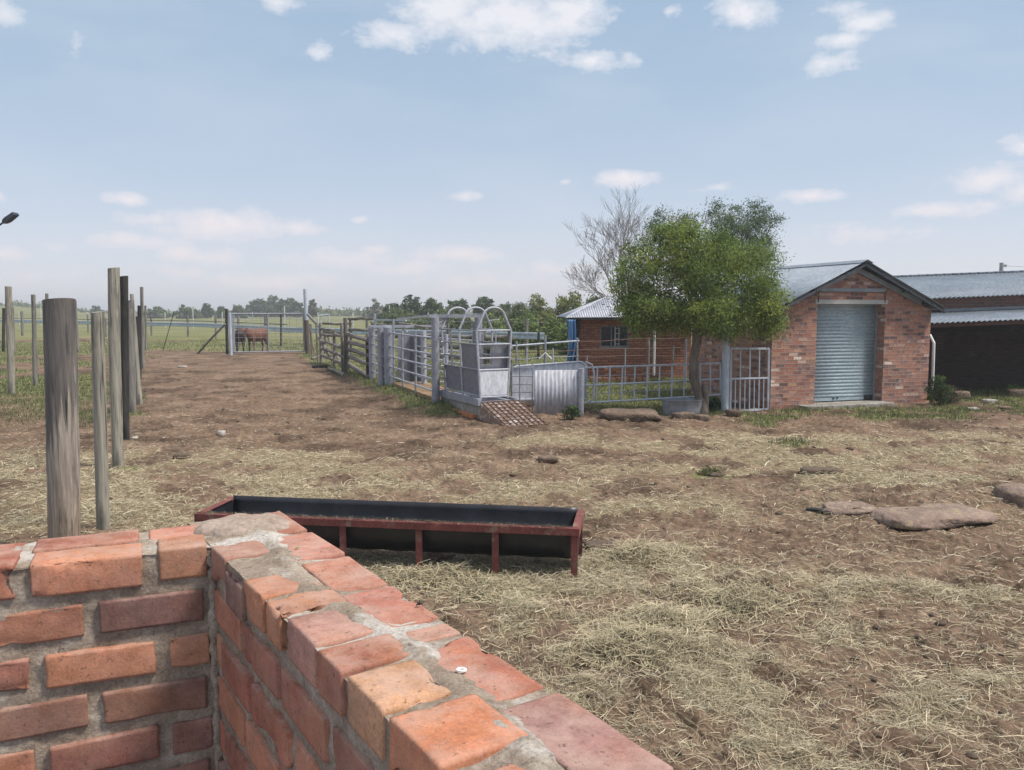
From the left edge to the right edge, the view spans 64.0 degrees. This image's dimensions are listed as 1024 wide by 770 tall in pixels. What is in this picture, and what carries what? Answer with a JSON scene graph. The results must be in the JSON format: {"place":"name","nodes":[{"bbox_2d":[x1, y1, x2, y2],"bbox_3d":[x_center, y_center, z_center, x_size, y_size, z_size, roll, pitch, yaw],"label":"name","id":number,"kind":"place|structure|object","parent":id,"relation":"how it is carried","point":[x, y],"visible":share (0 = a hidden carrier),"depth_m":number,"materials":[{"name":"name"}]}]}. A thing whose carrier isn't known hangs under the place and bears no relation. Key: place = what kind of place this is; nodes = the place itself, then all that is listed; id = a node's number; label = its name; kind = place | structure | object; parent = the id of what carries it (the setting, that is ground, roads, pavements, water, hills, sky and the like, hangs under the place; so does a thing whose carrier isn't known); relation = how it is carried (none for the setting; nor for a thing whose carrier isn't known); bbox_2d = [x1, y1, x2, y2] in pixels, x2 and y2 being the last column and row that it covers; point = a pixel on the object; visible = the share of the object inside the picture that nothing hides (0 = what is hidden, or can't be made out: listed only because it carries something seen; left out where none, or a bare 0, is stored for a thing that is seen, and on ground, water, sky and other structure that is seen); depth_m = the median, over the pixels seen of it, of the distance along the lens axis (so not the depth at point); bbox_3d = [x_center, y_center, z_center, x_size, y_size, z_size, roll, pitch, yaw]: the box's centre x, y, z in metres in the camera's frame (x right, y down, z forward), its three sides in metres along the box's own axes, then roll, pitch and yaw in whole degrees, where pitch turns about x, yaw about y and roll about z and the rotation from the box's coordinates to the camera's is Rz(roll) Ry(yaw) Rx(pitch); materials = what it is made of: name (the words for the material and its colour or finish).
{"place":"outdoors","nodes":[
{"label":"outdoors","id":0,"kind":"place"},
{"bbox_2d":[0,306,1023,769],"bbox_3d":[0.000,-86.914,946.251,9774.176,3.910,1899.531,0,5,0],"label":"ground","id":1,"kind":"structure","parent":0,"point":[286,388],"depth_m":9.56,"materials":[{"name":"soil"}]},
{"bbox_2d":[2,308,4,351],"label":"post","id":2,"kind":"object","parent":1,"relation":"on","point":[3,329],"visible":0.86,"depth_m":42.55,"materials":[{"name":"grey wood"}]},
{"bbox_2d":[5,286,14,393],"bbox_3d":[-13.034,-1.082,21.263,0.248,2.952,0.178,0,5,0],"label":"post","id":3,"kind":"object","parent":1,"relation":"on","point":[10,341],"visible":0.97,"depth_m":21.20,"materials":[{"name":"grey wood"}]},
{"bbox_2d":[31,294,37,385],"bbox_3d":[-13.892,-1.225,23.817,0.210,2.795,0.130,0,5,0],"label":"post","id":4,"kind":"object","parent":1,"relation":"on","point":[34,343],"visible":0.93,"depth_m":23.77,"materials":[{"name":"grey wood"}]},
{"bbox_2d":[42,298,80,537],"bbox_3d":[-4.035,0.460,7.336,0.348,2.464,0.280,0,5,0],"label":"post","id":5,"kind":"object","parent":1,"relation":"on","point":[62,419],"visible":0.87,"depth_m":7.22,"materials":[{"name":"wood"}]},
{"bbox_2d":[91,311,109,529],"bbox_3d":[-4.112,0.430,8.191,0.176,2.326,0.132,0,5,0],"label":"post","id":6,"kind":"object","parent":1,"relation":"on","point":[99,398],"visible":0.94,"depth_m":8.14,"materials":[{"name":"brown wood"}]},
{"bbox_2d":[108,267,123,468],"bbox_3d":[-5.517,-0.158,11.408,0.219,2.938,0.165,0,5,0],"label":"post","id":7,"kind":"object","parent":1,"relation":"on","point":[115,373],"visible":0.94,"depth_m":11.34,"materials":[{"name":"brown wood"}]},
{"bbox_2d":[120,276,129,439],"bbox_3d":[-6.617,-0.382,14.005,0.228,2.949,0.134,0,5,0],"label":"post","id":8,"kind":"object","parent":1,"relation":"on","point":[124,312],"visible":0.79,"depth_m":13.94,"materials":[{"name":"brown wood"}]},
{"bbox_2d":[128,300,136,412],"bbox_3d":[-8.112,-0.525,17.430,0.229,2.550,0.177,0,5,0],"label":"post","id":9,"kind":"object","parent":1,"relation":"on","point":[132,383],"visible":0.59,"depth_m":17.38,"materials":[{"name":"grey wood"}]},
{"bbox_2d":[130,294,142,404],"bbox_3d":[-8.648,-0.746,18.873,0.183,2.688,0.149,0,5,0],"label":"post","id":10,"kind":"object","parent":1,"relation":"on","point":[139,400],"visible":0.59,"depth_m":18.87,"materials":[{"name":"grey wood"}]},
{"bbox_2d":[137,305,141,378],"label":"post","id":11,"kind":"object","parent":1,"relation":"on","point":[139,313],"visible":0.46,"depth_m":25.76,"materials":[{"name":"grey wood"}]},
{"bbox_2d":[140,287,144,368],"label":"post","id":12,"kind":"object","parent":1,"relation":"on","point":[142,317],"visible":0.71,"depth_m":30.48,"materials":[{"name":"grey wood"}]},
{"bbox_2d":[147,306,171,317],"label":"bush","id":13,"kind":"object","parent":1,"relation":"on","point":[156,310],"visible":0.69,"depth_m":203.22,"materials":[{"name":"green plant"}]},
{"bbox_2d":[170,304,203,318],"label":"bush","id":14,"kind":"object","parent":1,"relation":"on","point":[183,312],"visible":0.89,"depth_m":198.18,"materials":[{"name":"green plant"}]},
{"bbox_2d":[200,303,214,317],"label":"tree","id":15,"kind":"object","parent":1,"relation":"on","point":[207,311],"visible":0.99,"depth_m":203.54,"materials":[{"name":"green plant"}]},
{"bbox_2d":[225,309,228,353],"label":"post","id":16,"kind":"object","parent":1,"relation":"on","point":[226,331],"visible":0.9,"depth_m":40.13,"materials":[{"name":"grey wood"}]},
{"bbox_2d":[228,313,232,354],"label":"post","id":17,"kind":"object","parent":1,"relation":"on","point":[230,334],"visible":0.94,"depth_m":39.33,"materials":[{"name":"metal"}]},
{"bbox_2d":[231,304,248,317],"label":"bush","id":18,"kind":"object","parent":1,"relation":"on","point":[239,308],"visible":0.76,"depth_m":208.11,"materials":[{"name":"green plant"}]},
{"bbox_2d":[235,327,245,350],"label":"cow","id":19,"kind":"object","parent":1,"relation":"on","point":[242,337],"visible":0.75,"depth_m":41.65},
{"bbox_2d":[239,328,267,350],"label":"cow","id":20,"kind":"object","parent":1,"relation":"on","point":[260,332],"visible":0.84,"depth_m":42.65},
{"bbox_2d":[244,298,277,316],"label":"tree","id":21,"kind":"object","parent":1,"relation":"on","point":[257,306],"visible":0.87,"depth_m":232.78,"materials":[{"name":"green plant"}]},
{"bbox_2d":[0,314,545,355],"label":"guardrail fence","id":22,"kind":"object","parent":1,"relation":"on","point":[526,335],"visible":0.51,"depth_m":51.04,"materials":[{"name":"metal"}]},
{"bbox_2d":[0,300,555,315],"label":"scrub","id":23,"kind":"object","parent":1,"relation":"on","point":[345,312],"visible":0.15,"depth_m":284.71,"materials":[{"name":"green plant"}]},
{"bbox_2d":[0,305,556,328],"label":"pasture fence","id":24,"kind":"object","parent":1,"relation":"on","point":[252,320],"visible":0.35,"depth_m":89.60,"materials":[{"name":"grey metal"}]},
{"bbox_2d":[273,297,297,316],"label":"tree","id":25,"kind":"object","parent":1,"relation":"on","point":[283,303],"visible":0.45,"depth_m":237.39,"materials":[{"name":"green plant"}]},
{"bbox_2d":[282,301,303,316],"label":"tree","id":26,"kind":"object","parent":1,"relation":"on","point":[294,307],"visible":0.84,"depth_m":227.85,"materials":[{"name":"green plant"}]},
{"bbox_2d":[303,289,309,353],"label":"gate post","id":27,"kind":"object","parent":1,"relation":"on","point":[307,340],"visible":0.83,"depth_m":40.97,"materials":[{"name":"paint"}]},
{"bbox_2d":[231,313,304,352],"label":"metal gate","id":28,"kind":"structure","parent":27,"relation":"attached to","point":[233,333],"depth_m":40.38,"materials":[{"name":"grey metal"}]},
{"bbox_2d":[308,299,319,316],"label":"tree","id":29,"kind":"object","parent":1,"relation":"on","point":[313,309],"visible":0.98,"depth_m":188.66,"materials":[{"name":"green plant"}]},
{"bbox_2d":[306,313,340,363],"bbox_3d":[-8.177,-2.006,35.151,0.716,2.106,9.076,-2,6,-18],"label":"wooden frame","id":30,"kind":"object","parent":1,"relation":"on","point":[312,319],"visible":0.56,"depth_m":34.84,"materials":[{"name":"brown wood"}]},
{"bbox_2d":[0,511,672,769],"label":"brick wall","id":31,"kind":"structure","parent":1,"relation":"on","point":[240,641],"depth_m":1.78,"materials":[{"name":"brick"}]},
{"bbox_2d":[319,318,368,377],"bbox_3d":[-6.019,-1.377,29.195,0.394,2.042,11.004,-2,6,-20],"label":"log fence","id":32,"kind":"object","parent":1,"relation":"on","point":[345,355],"visible":0.94,"depth_m":28.56,"materials":[{"name":"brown wood"}]},
{"bbox_2d":[322,317,386,353],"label":"log fence","id":33,"kind":"object","parent":1,"relation":"on","point":[350,329],"visible":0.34,"depth_m":40.43,"materials":[{"name":"grey wood"}]},
{"bbox_2d":[361,298,383,318],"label":"tree","id":34,"kind":"object","parent":1,"relation":"on","point":[375,308],"visible":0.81,"depth_m":163.55,"materials":[{"name":"green plant"}]},
{"bbox_2d":[194,495,583,579],"bbox_3d":[-1.062,1.329,7.224,3.351,0.488,0.660,1,5,9],"label":"feed trough","id":35,"kind":"object","parent":1,"relation":"on","point":[495,540],"visible":0.77,"depth_m":7.03,"materials":[{"name":"red paint"}]},
{"bbox_2d":[199,509,574,527],"bbox_3d":[-1.104,1.131,6.912,3.396,0.033,0.178,1,5,8],"label":"straw residue","id":36,"kind":"object","parent":35,"relation":"on","point":[392,519],"visible":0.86,"depth_m":6.90},
{"bbox_2d":[376,302,403,318],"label":"tree","id":37,"kind":"object","parent":1,"relation":"on","point":[394,305],"visible":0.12,"depth_m":91.19,"materials":[{"name":"green plant"}]},
{"bbox_2d":[375,311,410,337],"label":"bush","id":38,"kind":"object","parent":1,"relation":"on","point":[391,317],"visible":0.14,"depth_m":63.53,"materials":[{"name":"green plant"}]},
{"bbox_2d":[370,307,423,328],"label":"bush","id":39,"kind":"object","parent":1,"relation":"on","point":[405,313],"visible":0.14,"depth_m":77.33,"materials":[{"name":"green plant"}]},
{"bbox_2d":[400,294,423,314],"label":"tree","id":40,"kind":"object","parent":1,"relation":"on","point":[410,304],"visible":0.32,"depth_m":93.86,"materials":[{"name":"green plant"}]},
{"bbox_2d":[392,382,451,399],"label":"race floor","id":41,"kind":"structure","parent":1,"relation":"on","point":[422,392],"depth_m":20.13,"materials":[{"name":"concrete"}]},
{"bbox_2d":[368,314,481,402],"bbox_3d":[-2.285,-0.827,21.130,1.970,2.042,6.951,-2,6,-24],"label":"cattle race","id":42,"kind":"object","parent":1,"relation":"on","point":[412,357],"visible":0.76,"depth_m":21.47,"materials":[{"name":"grey metal"}]},
{"bbox_2d":[407,313,444,338],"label":"bush","id":43,"kind":"object","parent":1,"relation":"on","point":[428,322],"visible":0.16,"depth_m":61.32,"materials":[{"name":"green plant"}]},
{"bbox_2d":[417,297,443,318],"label":"tree","id":44,"kind":"object","parent":1,"relation":"on","point":[431,305],"visible":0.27,"depth_m":88.94,"materials":[{"name":"green plant"}]},
{"bbox_2d":[422,307,464,324],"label":"bush","id":45,"kind":"object","parent":1,"relation":"on","point":[440,311],"visible":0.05,"depth_m":75.16,"materials":[{"name":"green plant"}]},
{"bbox_2d":[445,298,468,313],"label":"acacia tree","id":46,"kind":"object","parent":1,"relation":"on","point":[462,302],"visible":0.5,"depth_m":98.98,"materials":[{"name":"green plant"}]},
{"bbox_2d":[402,323,512,369],"bbox_3d":[-1.937,-1.324,29.570,4.651,1.815,0.668,3,6,27],"label":"metal fence","id":47,"kind":"object","parent":1,"relation":"on","point":[487,347],"visible":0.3,"depth_m":28.98,"materials":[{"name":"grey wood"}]},
{"bbox_2d":[445,318,474,330],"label":"bush","id":48,"kind":"object","parent":1,"relation":"on","point":[465,325],"visible":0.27,"depth_m":59.48,"materials":[{"name":"green plant"}]},
{"bbox_2d":[366,554,566,611],"bbox_3d":[-0.545,1.557,6.684,1.742,0.256,1.478,-4,7,-36],"label":"hay clump","id":49,"kind":"object","parent":1,"relation":"on","point":[437,570],"visible":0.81,"depth_m":6.67,"materials":[{"name":"plant"}]},
{"bbox_2d":[440,390,516,419],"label":"chute plinth","id":50,"kind":"structure","parent":1,"relation":"on","point":[469,405],"depth_m":16.75,"materials":[{"name":"concrete"}]},
{"bbox_2d":[441,306,511,398],"bbox_3d":[-0.771,-0.720,17.163,0.808,1.845,1.879,-3,6,-27],"label":"squeeze chute","id":51,"kind":"object","parent":50,"relation":"on","point":[471,374],"visible":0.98,"depth_m":16.54,"materials":[{"name":"metal"}]},
{"bbox_2d":[469,296,494,315],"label":"acacia tree","id":52,"kind":"object","parent":1,"relation":"on","point":[484,302],"visible":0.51,"depth_m":95.86,"materials":[{"name":"green plant"}]},
{"bbox_2d":[469,310,508,342],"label":"bush","id":53,"kind":"object","parent":1,"relation":"on","point":[494,323],"visible":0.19,"depth_m":46.51,"materials":[{"name":"green plant"}]},
{"bbox_2d":[471,304,508,328],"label":"bush","id":54,"kind":"object","parent":1,"relation":"on","point":[498,313],"visible":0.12,"depth_m":73.29,"materials":[{"name":"green plant"}]},
{"bbox_2d":[381,562,604,615],"bbox_3d":[-0.047,1.589,6.472,2.185,0.234,1.431,0,5,0],"label":"hay clump","id":55,"kind":"object","parent":1,"relation":"on","point":[485,580],"visible":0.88,"depth_m":6.35,"materials":[{"name":"plant"}]},
{"bbox_2d":[0,415,1023,769],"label":"scattered hay","id":56,"kind":"object","parent":1,"relation":"on","point":[686,671],"visible":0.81,"depth_m":6.39,"materials":[{"name":"plant"}]},
{"bbox_2d":[0,402,1023,769],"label":"loose straw","id":57,"kind":"object","parent":1,"relation":"on","point":[824,722],"visible":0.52,"depth_m":5.38,"materials":[{"name":"plant"}]},
{"bbox_2d":[0,338,1023,449],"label":"short grass","id":58,"kind":"structure","parent":1,"relation":"on","point":[953,412],"depth_m":20.05,"materials":[{"name":"green plant"}]},
{"bbox_2d":[480,399,547,426],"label":"exit ramp","id":59,"kind":"structure","parent":1,"relation":"on","point":[518,413],"depth_m":15.79,"materials":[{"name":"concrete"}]},
{"bbox_2d":[505,303,529,329],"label":"tree","id":60,"kind":"object","parent":1,"relation":"on","point":[517,309],"visible":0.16,"depth_m":61.38,"materials":[{"name":"green plant"}]},
{"bbox_2d":[499,308,542,348],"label":"bush","id":61,"kind":"object","parent":1,"relation":"on","point":[518,325],"visible":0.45,"depth_m":45.59,"materials":[{"name":"green plant"}]},
{"bbox_2d":[511,363,532,410],"bbox_3d":[0.202,0.108,16.797,0.464,1.100,0.036,0,5,0],"label":"ladder frame","id":62,"kind":"object","parent":1,"relation":"on","point":[519,376],"visible":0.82,"depth_m":16.77,"materials":[{"name":"grey metal"}]},
{"bbox_2d":[515,293,558,330],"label":"tree","id":63,"kind":"object","parent":1,"relation":"on","point":[537,305],"visible":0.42,"depth_m":56.47,"materials":[{"name":"green plant"}]},
{"bbox_2d":[536,455,558,462],"bbox_3d":[0.506,1.062,11.657,0.319,0.110,0.206,0,5,0],"label":"stone","id":64,"kind":"object","parent":1,"relation":"on","point":[547,459],"visible":0.98,"depth_m":11.57,"materials":[{"name":"red stone"}]},
{"bbox_2d":[540,314,566,349],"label":"bush","id":65,"kind":"object","parent":1,"relation":"on","point":[551,329],"visible":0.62,"depth_m":44.68,"materials":[{"name":"green plant"}]},
{"bbox_2d":[534,370,577,414],"bbox_3d":[0.907,0.168,16.756,0.911,0.950,0.018,-1,5,-6],"label":"corrugated sheet","id":66,"kind":"object","parent":1,"relation":"on","point":[555,392],"visible":0.82,"depth_m":16.75,"materials":[{"name":"metal"}]},
{"bbox_2d":[551,323,567,354],"bbox_3d":[2.792,-2.267,39.987,1.818,1.997,1.658,0,5,0],"label":"bush","id":67,"kind":"object","parent":1,"relation":"on","point":[563,334],"visible":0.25,"depth_m":39.72,"materials":[{"name":"green plant"}]},
{"bbox_2d":[109,357,1023,766],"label":"dung clods","id":68,"kind":"object","parent":1,"relation":"on","point":[875,679],"visible":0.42,"depth_m":5.64,"materials":[{"name":"soil"}]},
{"bbox_2d":[551,290,584,327],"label":"tree","id":69,"kind":"object","parent":1,"relation":"on","point":[564,305],"visible":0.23,"depth_m":57.98,"materials":[{"name":"green plant"}]},
{"bbox_2d":[560,405,582,419],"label":"weed","id":70,"kind":"object","parent":1,"relation":"on","point":[572,410],"visible":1,"depth_m":16.23,"materials":[{"name":"green plant"}]},
{"bbox_2d":[578,368,583,414],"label":"steel post","id":71,"kind":"object","parent":1,"relation":"on","point":[581,388],"visible":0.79,"depth_m":16.74,"materials":[{"name":"metal"}]},
{"bbox_2d":[512,331,687,385],"bbox_3d":[2.591,-0.815,23.227,5.372,1.758,0.207,-2,5,-16],"label":"pipe fence","id":72,"kind":"object","parent":1,"relation":"on","point":[545,343],"visible":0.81,"depth_m":23.33,"materials":[{"name":"metal"}]},
{"bbox_2d":[584,539,618,550],"bbox_3d":[0.832,1.492,7.620,0.315,0.076,0.215,0,5,0],"label":"dung pat","id":73,"kind":"object","parent":1,"relation":"on","point":[597,543],"visible":0.66,"depth_m":7.56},
{"bbox_2d":[562,183,653,297],"bbox_3d":[3.780,-3.930,30.182,4.127,6.917,3.334,0,5,0],"label":"bare tree","id":74,"kind":"object","parent":1,"relation":"on","point":[609,235],"visible":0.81,"depth_m":30.03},
{"bbox_2d":[589,365,645,381],"bbox_3d":[3.285,-0.330,25.176,1.770,0.535,0.400,0,5,0],"label":"brick heap","id":75,"kind":"object","parent":1,"relation":"on","point":[629,378],"visible":0.51,"depth_m":25.16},
{"bbox_2d":[559,296,690,377],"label":"brick house","id":76,"kind":"structure","parent":1,"relation":"on","point":[596,324],"depth_m":26.61,"materials":[{"name":"red brick"}]},
{"bbox_2d":[566,319,579,360],"bbox_3d":[1.961,-1.357,26.049,0.280,1.480,0.500,5,7,45],"label":"blue tarp","id":77,"kind":"object","parent":76,"relation":"hanging from","point":[573,327],"visible":0.79,"depth_m":25.95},
{"bbox_2d":[599,326,629,347],"bbox_3d":[3.325,-1.553,26.600,0.990,0.710,0.120,0,5,0],"label":"window","id":78,"kind":"structure","parent":76,"relation":"in","point":[607,332],"depth_m":26.63,"materials":[{"name":"grey glass"}]},
{"bbox_2d":[598,408,662,422],"bbox_3d":[2.344,0.611,16.367,1.225,0.274,0.854,0,5,0],"label":"flat rock","id":79,"kind":"object","parent":1,"relation":"on","point":[639,415],"visible":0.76,"depth_m":16.06,"materials":[{"name":"red stone"}]},
{"bbox_2d":[584,363,694,403],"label":"pipe gate","id":80,"kind":"structure","parent":1,"relation":"on","point":[646,382],"depth_m":17.35,"materials":[{"name":"metal"}]},
{"bbox_2d":[510,361,586,399],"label":"sheet gate","id":81,"kind":"structure","parent":80,"relation":"attached to","point":[573,365],"depth_m":17.08,"materials":[{"name":"metal"}]},
{"bbox_2d":[542,614,743,678],"bbox_3d":[0.776,1.649,5.189,1.190,0.295,1.069,-4,7,-39],"label":"hay clump","id":82,"kind":"object","parent":1,"relation":"on","point":[637,643],"visible":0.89,"depth_m":5.13,"materials":[{"name":"plant"}]},
{"bbox_2d":[579,533,728,578],"bbox_3d":[1.160,1.478,7.247,1.543,0.338,1.202,0,5,0],"label":"hay clump","id":83,"kind":"object","parent":1,"relation":"on","point":[639,545],"visible":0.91,"depth_m":7.16,"materials":[{"name":"plant"}]},
{"bbox_2d":[564,596,758,642],"bbox_3d":[1.027,1.603,5.651,1.435,0.272,1.078,2,6,25],"label":"hay clump","id":84,"kind":"object","parent":1,"relation":"on","point":[659,610],"visible":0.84,"depth_m":5.64,"materials":[{"name":"plant"}]},
{"bbox_2d":[662,398,702,415],"bbox_3d":[3.550,0.458,17.094,0.845,0.325,0.494,0,5,0],"label":"tub","id":85,"kind":"object","parent":1,"relation":"on","point":[673,405],"visible":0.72,"depth_m":16.89,"materials":[{"name":"metal"}]},
{"bbox_2d":[671,412,695,418],"bbox_3d":[3.471,0.628,16.561,0.494,0.183,0.314,0,5,0],"label":"rock","id":86,"kind":"object","parent":1,"relation":"on","point":[683,415],"visible":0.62,"depth_m":16.43,"materials":[{"name":"red stone"}]},
{"bbox_2d":[594,209,797,414],"bbox_3d":[3.876,-1.451,17.124,4.404,4.470,2.979,0,5,0],"label":"leafy tree","id":87,"kind":"object","parent":1,"relation":"on","point":[699,316],"visible":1,"depth_m":16.78,"materials":[{"name":"green plant"}]},
{"bbox_2d":[691,465,724,476],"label":"grass tuft","id":88,"kind":"object","parent":1,"relation":"on","point":[706,471],"visible":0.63,"depth_m":10.96,"materials":[{"name":"green plant"}]},
{"bbox_2d":[709,396,720,410],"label":"weed","id":89,"kind":"object","parent":1,"relation":"on","point":[714,403],"visible":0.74,"depth_m":17.56,"materials":[{"name":"green plant"}]},
{"bbox_2d":[642,196,795,278],"bbox_3d":[5.971,-2.791,24.364,4.628,5.697,2.780,0,5,0],"label":"olive tree","id":90,"kind":"object","parent":1,"relation":"on","point":[746,232],"visible":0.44,"depth_m":23.97,"materials":[{"name":"green plant"}]},
{"bbox_2d":[721,309,730,411],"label":"pipe column","id":91,"kind":"structure","parent":1,"relation":"on","point":[725,379],"depth_m":17.43,"materials":[{"name":"metal"}]},
{"bbox_2d":[699,362,721,395],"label":"pipe gate","id":92,"kind":"structure","parent":91,"relation":"attached to","point":[710,379],"depth_m":17.52,"materials":[{"name":"metal"}]},
{"bbox_2d":[655,563,832,631],"bbox_3d":[1.769,1.578,6.074,1.496,0.282,1.193,0,5,0],"label":"hay clump","id":93,"kind":"object","parent":1,"relation":"on","point":[743,594],"visible":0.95,"depth_m":6.05,"materials":[{"name":"plant"}]},
{"bbox_2d":[729,348,769,410],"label":"barred gate","id":94,"kind":"structure","parent":1,"relation":"on","point":[749,378],"depth_m":17.76,"materials":[{"name":"metal"}]},
{"bbox_2d":[690,259,946,409],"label":"garage","id":95,"kind":"structure","parent":1,"relation":"on","point":[860,329],"depth_m":18.93,"materials":[{"name":"brick"}]},
{"bbox_2d":[800,466,843,474],"bbox_3d":[4.184,1.153,11.051,0.600,0.093,0.316,0,5,0],"label":"rock","id":96,"kind":"object","parent":1,"relation":"on","point":[811,469],"visible":0.88,"depth_m":10.94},
{"bbox_2d":[821,501,875,514],"bbox_3d":[3.799,1.337,8.841,0.974,0.082,0.494,0,5,0],"label":"rock outcrop","id":97,"kind":"object","parent":1,"relation":"on","point":[830,507],"visible":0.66,"depth_m":8.77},
{"bbox_2d":[930,334,934,387],"bbox_3d":[10.140,-0.526,19.829,0.088,1.408,0.259,0,5,-4],"label":"bent pole","id":98,"kind":"object","parent":1,"relation":"on","point":[933,357],"visible":0.45,"depth_m":19.71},
{"bbox_2d":[869,503,997,529],"bbox_3d":[4.368,1.362,8.537,1.282,0.139,0.728,-1,5,-13],"label":"rock outcrop","id":99,"kind":"object","parent":1,"relation":"on","point":[939,516],"visible":0.99,"depth_m":8.33,"materials":[{"name":"stone"}]},
{"bbox_2d":[923,374,954,405],"bbox_3d":[9.852,0.115,18.941,0.667,0.737,0.611,0,5,0],"label":"weed bush","id":100,"kind":"object","parent":1,"relation":"on","point":[933,393],"visible":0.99,"depth_m":18.89,"materials":[{"name":"green plant"}]},
{"bbox_2d":[938,383,962,403],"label":"weed bush","id":101,"kind":"object","parent":1,"relation":"on","point":[952,399],"visible":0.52,"depth_m":19.05,"materials":[{"name":"green plant"}]},
{"bbox_2d":[893,270,1023,389],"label":"long shed","id":102,"kind":"structure","parent":1,"relation":"on","point":[977,330],"depth_m":22.41,"materials":[{"name":"brick"}]},
{"bbox_2d":[993,483,1023,507],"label":"rock outcrop","id":103,"kind":"object","parent":1,"relation":"on","point":[1012,493],"visible":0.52,"depth_m":9.01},
{"bbox_2d":[0,0,1023,309],"label":"sky","id":104,"kind":"structure","parent":0,"point":[226,153],"materials":[{"name":"blue"}]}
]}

